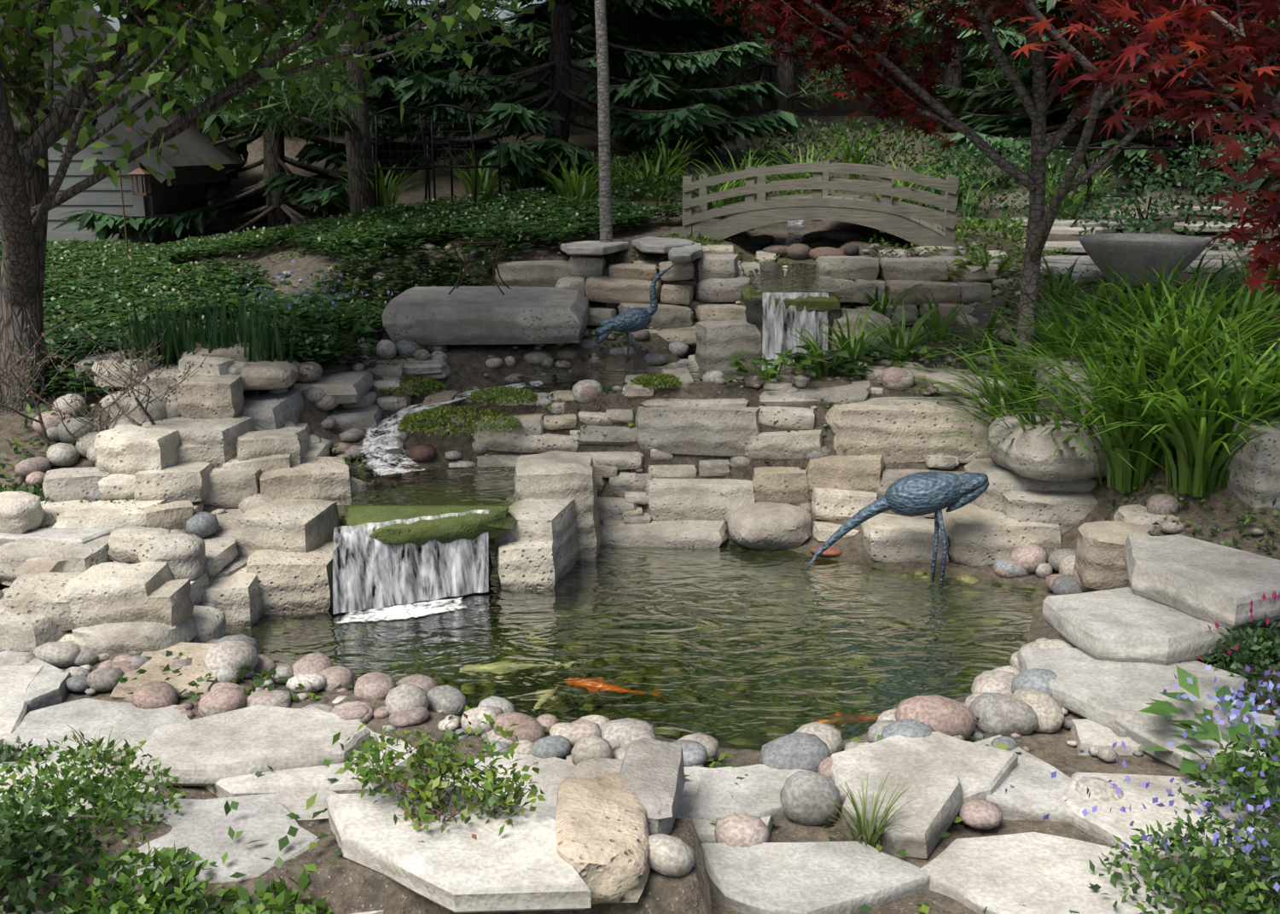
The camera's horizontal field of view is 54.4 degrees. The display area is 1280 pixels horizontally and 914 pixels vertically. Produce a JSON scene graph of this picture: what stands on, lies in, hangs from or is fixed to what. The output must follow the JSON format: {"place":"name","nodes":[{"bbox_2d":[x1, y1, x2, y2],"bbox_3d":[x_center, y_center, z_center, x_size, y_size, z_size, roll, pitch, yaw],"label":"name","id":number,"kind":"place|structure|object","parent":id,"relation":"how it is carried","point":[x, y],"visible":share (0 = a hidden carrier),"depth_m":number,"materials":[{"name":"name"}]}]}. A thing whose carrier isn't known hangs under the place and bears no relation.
{"place":"outdoors","nodes":[
{"label":"outdoors","id":0,"kind":"place"},
{"bbox_2d":[0,23,135,233],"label":"house siding","id":1,"kind":"object","parent":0,"point":[103,195],"depth_m":13.67,"materials":[{"name":"grey wood"}]},
{"bbox_2d":[46,160,149,245],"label":"house trim","id":2,"kind":"structure","parent":1,"relation":"attached to","point":[139,206],"depth_m":13.74,"materials":[{"name":"grey wood"}]},
{"bbox_2d":[0,18,226,186],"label":"roof","id":3,"kind":"structure","parent":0,"point":[189,175],"depth_m":12.88,"materials":[{"name":"grey"}]},
{"bbox_2d":[45,0,245,169],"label":"house roof","id":4,"kind":"structure","parent":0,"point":[194,145],"depth_m":13.92,"materials":[{"name":"grey"}]},
{"bbox_2d":[142,165,209,244],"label":"house wall","id":5,"kind":"structure","parent":0,"point":[164,199],"depth_m":14.25,"materials":[{"name":"black"}]},
{"bbox_2d":[93,0,546,58],"label":"sky","id":6,"kind":"structure","parent":0,"point":[116,26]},
{"bbox_2d":[236,541,1036,750],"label":"pond water","id":7,"kind":"structure","parent":0,"point":[732,646],"depth_m":5.70,"materials":[{"name":"green liquid"}]},
{"bbox_2d":[337,597,465,622],"bbox_3d":[-1.153,0.751,6.029,1.056,0.001,0.327,-5,15,-20],"label":"foam","id":8,"kind":"object","parent":7,"relation":"on","point":[398,612],"visible":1,"depth_m":6.04,"materials":[{"name":"white"}]},
{"bbox_2d":[0,71,1279,913],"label":"ground","id":9,"kind":"structure","parent":0,"point":[343,886],"depth_m":7.30,"materials":[{"name":"soil"}]},
{"bbox_2d":[118,158,151,255],"bbox_3d":[-4.601,-2.202,11.409,0.267,1.094,0.160,0,14,0],"label":"lantern hook","id":10,"kind":"object","parent":9,"relation":"on","point":[139,171],"visible":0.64,"depth_m":11.32,"materials":[{"name":"metal"}]},
{"bbox_2d":[87,0,407,249],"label":"spruce trunk","id":11,"kind":"object","parent":9,"relation":"on","point":[276,210],"visible":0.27,"depth_m":15.01,"materials":[{"name":"brown plant"}]},
{"bbox_2d":[50,0,464,247],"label":"spruce needles","id":12,"kind":"object","parent":9,"relation":"on","point":[332,200],"visible":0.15,"depth_m":13.87,"materials":[{"name":"green plant"}]},
{"bbox_2d":[0,308,530,822],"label":"twiggy shrubs","id":13,"kind":"object","parent":9,"relation":"on","point":[101,427],"visible":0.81,"depth_m":6.41,"materials":[{"name":"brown plant"}]},
{"bbox_2d":[0,0,554,413],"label":"crabapple tree","id":14,"kind":"object","parent":9,"relation":"on","point":[165,10],"depth_m":6.31,"materials":[{"name":"green plant"}]},
{"bbox_2d":[166,58,393,67],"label":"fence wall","id":15,"kind":"structure","parent":9,"relation":"on","point":[290,61],"depth_m":32.37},
{"bbox_2d":[78,0,523,216],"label":"white pine tree","id":16,"kind":"object","parent":9,"relation":"on","point":[246,96],"depth_m":10.76,"materials":[{"name":"plant"}]},
{"bbox_2d":[0,182,703,397],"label":"ground cover plants","id":17,"kind":"object","parent":9,"relation":"on","point":[138,266],"visible":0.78,"depth_m":9.79,"materials":[{"name":"green plant"}]},
{"bbox_2d":[370,105,436,214],"bbox_3d":[-2.144,-2.676,11.283,0.558,0.959,0.612,-4,15,-15],"label":"garden chair","id":18,"kind":"object","parent":9,"relation":"on","point":[398,167],"visible":0.95,"depth_m":11.08,"materials":[{"name":"black metal"}]},
{"bbox_2d":[418,104,501,206],"bbox_3d":[-1.635,-2.694,11.295,0.558,0.959,0.612,5,15,19],"label":"garden chair","id":19,"kind":"object","parent":9,"relation":"on","point":[475,165],"visible":0.96,"depth_m":11.09,"materials":[{"name":"black metal"}]},
{"bbox_2d":[277,0,656,75],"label":"spruce tree needles","id":20,"kind":"object","parent":9,"relation":"on","point":[509,61],"visible":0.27,"depth_m":17.98,"materials":[{"name":"green plant"}]},
{"bbox_2d":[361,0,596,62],"bbox_3d":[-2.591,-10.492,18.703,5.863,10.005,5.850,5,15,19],"label":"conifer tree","id":21,"kind":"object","parent":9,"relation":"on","point":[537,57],"visible":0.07,"depth_m":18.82,"materials":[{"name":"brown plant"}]},
{"bbox_2d":[258,0,802,209],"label":"spruce tree","id":22,"kind":"object","parent":9,"relation":"on","point":[506,118],"depth_m":14.23,"materials":[{"name":"green plant"}]},
{"bbox_2d":[0,244,1279,904],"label":"limestone blocks","id":23,"kind":"structure","parent":9,"relation":"on","point":[545,529],"depth_m":6.70,"materials":[{"name":"beige stone"}]},
{"bbox_2d":[332,509,488,614],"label":"waterfall","id":24,"kind":"object","parent":23,"relation":"on","point":[369,572],"visible":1,"depth_m":6.11,"materials":[{"name":"white liquid"}]},
{"bbox_2d":[328,466,517,505],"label":"shelf water","id":25,"kind":"structure","parent":23,"relation":"on","point":[462,485],"depth_m":6.72,"materials":[{"name":"liquid"}]},
{"bbox_2d":[359,380,542,475],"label":"cascade","id":26,"kind":"object","parent":23,"relation":"on","point":[372,448],"visible":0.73,"depth_m":7.20,"materials":[{"name":"white liquid"}]},
{"bbox_2d":[448,238,510,295],"bbox_3d":[-1.150,-1.362,8.885,0.401,0.371,0.401,0,14,0],"label":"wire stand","id":27,"kind":"object","parent":23,"relation":"on","point":[454,241],"visible":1,"depth_m":8.78,"materials":[{"name":"metal"}]},
{"bbox_2d":[594,0,612,242],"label":"slim tree","id":28,"kind":"object","parent":23,"relation":"on","point":[605,194],"visible":0.83,"depth_m":9.52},
{"bbox_2d":[594,261,677,368],"bbox_3d":[-0.022,-0.948,8.417,0.570,0.726,0.141,-3,14,-12],"label":"crane statue","id":29,"kind":"object","parent":23,"relation":"on","point":[629,321],"visible":0.92,"depth_m":8.37,"materials":[{"name":"blue metal"}]},
{"bbox_2d":[517,362,765,388],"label":"pool water","id":30,"kind":"structure","parent":23,"relation":"on","point":[609,378],"depth_m":8.06,"materials":[{"name":"liquid"}]},
{"bbox_2d":[762,291,828,371],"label":"waterfall","id":31,"kind":"object","parent":23,"relation":"on","point":[776,338],"visible":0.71,"depth_m":8.11,"materials":[{"name":"white liquid"}]},
{"bbox_2d":[0,206,1279,913],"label":"flagstones","id":32,"kind":"object","parent":9,"relation":"on","point":[1142,637],"visible":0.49,"depth_m":4.06,"materials":[{"name":"grey stone"}]},
{"bbox_2d":[0,15,1279,913],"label":"garden plants","id":33,"kind":"object","parent":9,"relation":"on","point":[1236,875],"visible":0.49,"depth_m":3.79,"materials":[{"name":"green plant"}]},
{"bbox_2d":[0,229,1279,876],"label":"cobbles","id":34,"kind":"object","parent":9,"relation":"on","point":[1014,701],"visible":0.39,"depth_m":4.81,"materials":[{"name":"grey stone"}]},
{"bbox_2d":[58,123,1279,848],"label":"strap leaf plants","id":35,"kind":"object","parent":9,"relation":"on","point":[1188,344],"visible":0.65,"depth_m":6.85,"materials":[{"name":"green plant"}]},
{"bbox_2d":[159,67,1195,121],"bbox_3d":[1.918,-5.013,17.331,31.816,0.790,0.260,0,14,0],"label":"hedge","id":36,"kind":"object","parent":9,"relation":"on","point":[834,104],"depth_m":17.24,"materials":[{"name":"green plant"}]},
{"bbox_2d":[680,147,700,175],"bbox_3d":[0.509,-2.904,12.729,0.210,0.500,0.210,0,14,0],"label":"path light","id":37,"kind":"object","parent":9,"relation":"on","point":[690,152],"visible":0.88,"depth_m":12.63,"materials":[{"name":"black metal"}]},
{"bbox_2d":[501,0,889,68],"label":"tree needles","id":38,"kind":"object","parent":9,"relation":"on","point":[578,21],"depth_m":18.57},
{"bbox_2d":[686,0,861,132],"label":"conifer tree","id":39,"kind":"object","parent":9,"relation":"on","point":[784,84],"visible":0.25,"depth_m":16.18,"materials":[{"name":"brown plant"}]},
{"bbox_2d":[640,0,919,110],"bbox_3d":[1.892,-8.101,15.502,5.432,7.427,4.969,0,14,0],"label":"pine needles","id":40,"kind":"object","parent":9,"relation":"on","point":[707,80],"visible":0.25,"depth_m":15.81,"materials":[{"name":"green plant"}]},
{"bbox_2d":[785,220,803,245],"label":"cascade","id":41,"kind":"object","parent":9,"relation":"on","point":[798,228],"visible":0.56,"depth_m":11.09,"materials":[{"name":"white liquid"}]},
{"bbox_2d":[749,261,840,291],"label":"stream","id":42,"kind":"structure","parent":9,"relation":"on","point":[794,278],"depth_m":8.82,"materials":[{"name":"liquid"}]},
{"bbox_2d":[681,160,958,248],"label":"bridge","id":43,"kind":"structure","parent":9,"relation":"on","point":[886,212],"depth_m":10.12,"materials":[{"name":"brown wood"}]},
{"bbox_2d":[680,0,1000,86],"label":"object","id":44,"kind":"structure","parent":9,"relation":"on","point":[899,6],"depth_m":22.56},
{"bbox_2d":[803,471,989,582],"bbox_3d":[1.321,0.408,6.466,0.925,0.705,0.201,2,14,8],"label":"crane statue","id":45,"kind":"object","parent":9,"relation":"on","point":[923,493],"visible":0.97,"depth_m":6.33,"materials":[{"name":"blue metal"}]},
{"bbox_2d":[852,0,1048,131],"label":"conifer tree","id":46,"kind":"object","parent":9,"relation":"on","point":[952,78],"visible":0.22,"depth_m":16.41,"materials":[{"name":"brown plant"}]},
{"bbox_2d":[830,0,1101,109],"bbox_3d":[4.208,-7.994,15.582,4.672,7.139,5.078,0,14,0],"label":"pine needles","id":47,"kind":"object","parent":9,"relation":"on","point":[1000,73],"visible":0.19,"depth_m":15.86,"materials":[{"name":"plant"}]},
{"bbox_2d":[709,0,1279,384],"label":"maple tree","id":48,"kind":"object","parent":9,"relation":"on","point":[1259,48],"depth_m":6.61,"materials":[{"name":"red plant"}]},
{"bbox_2d":[899,13,1122,67],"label":"tree needles","id":49,"kind":"object","parent":9,"relation":"on","point":[940,31],"depth_m":21.47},
{"bbox_2d":[898,0,1279,166],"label":"spruce tree needles","id":50,"kind":"object","parent":9,"relation":"on","point":[964,100],"visible":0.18,"depth_m":14.44,"materials":[{"name":"plant"}]},
{"bbox_2d":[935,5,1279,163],"bbox_3d":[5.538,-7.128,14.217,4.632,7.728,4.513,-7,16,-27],"label":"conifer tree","id":51,"kind":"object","parent":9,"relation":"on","point":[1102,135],"visible":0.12,"depth_m":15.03,"materials":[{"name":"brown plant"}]},
{"bbox_2d":[1053,146,1183,229],"bbox_3d":[4.322,-2.453,11.372,1.124,0.737,1.124,0,14,0],"label":"patio table","id":52,"kind":"object","parent":9,"relation":"on","point":[1087,165],"visible":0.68,"depth_m":11.15,"materials":[{"name":"black metal"}]},
{"bbox_2d":[1078,232,1210,288],"bbox_3d":[3.510,-1.370,8.718,0.855,0.336,0.855,0,14,0],"label":"stone bowl","id":53,"kind":"object","parent":9,"relation":"on","point":[1141,251],"visible":0.78,"depth_m":8.46,"materials":[{"name":"stone"}]},
{"bbox_2d":[1058,0,1279,195],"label":"spruce tree needles","id":54,"kind":"object","parent":9,"relation":"on","point":[1131,157],"visible":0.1,"depth_m":13.29,"materials":[{"name":"plant"}]},
{"bbox_2d":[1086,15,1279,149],"bbox_3d":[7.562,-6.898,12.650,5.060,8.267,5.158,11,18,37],"label":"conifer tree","id":55,"kind":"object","parent":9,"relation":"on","point":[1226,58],"visible":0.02,"depth_m":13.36,"materials":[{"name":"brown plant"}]},
{"bbox_2d":[1145,116,1239,223],"bbox_3d":[4.994,-2.602,11.292,0.612,0.959,0.558,-5,15,-19],"label":"patio chair","id":56,"kind":"object","parent":9,"relation":"on","point":[1193,160],"visible":0.36,"depth_m":11.16,"materials":[{"name":"black metal"}]},
{"bbox_2d":[1197,96,1268,197],"bbox_3d":[5.806,-3.018,12.169,0.558,0.959,0.612,8,16,29],"label":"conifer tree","id":57,"kind":"object","parent":9,"relation":"on","point":[1211,146],"visible":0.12,"depth_m":11.99,"materials":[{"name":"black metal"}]},
{"bbox_2d":[1218,172,1279,215],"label":"hemlock tree","id":58,"kind":"object","parent":9,"relation":"on","point":[1256,183],"depth_m":9.34,"materials":[{"name":"plant"}]}
]}

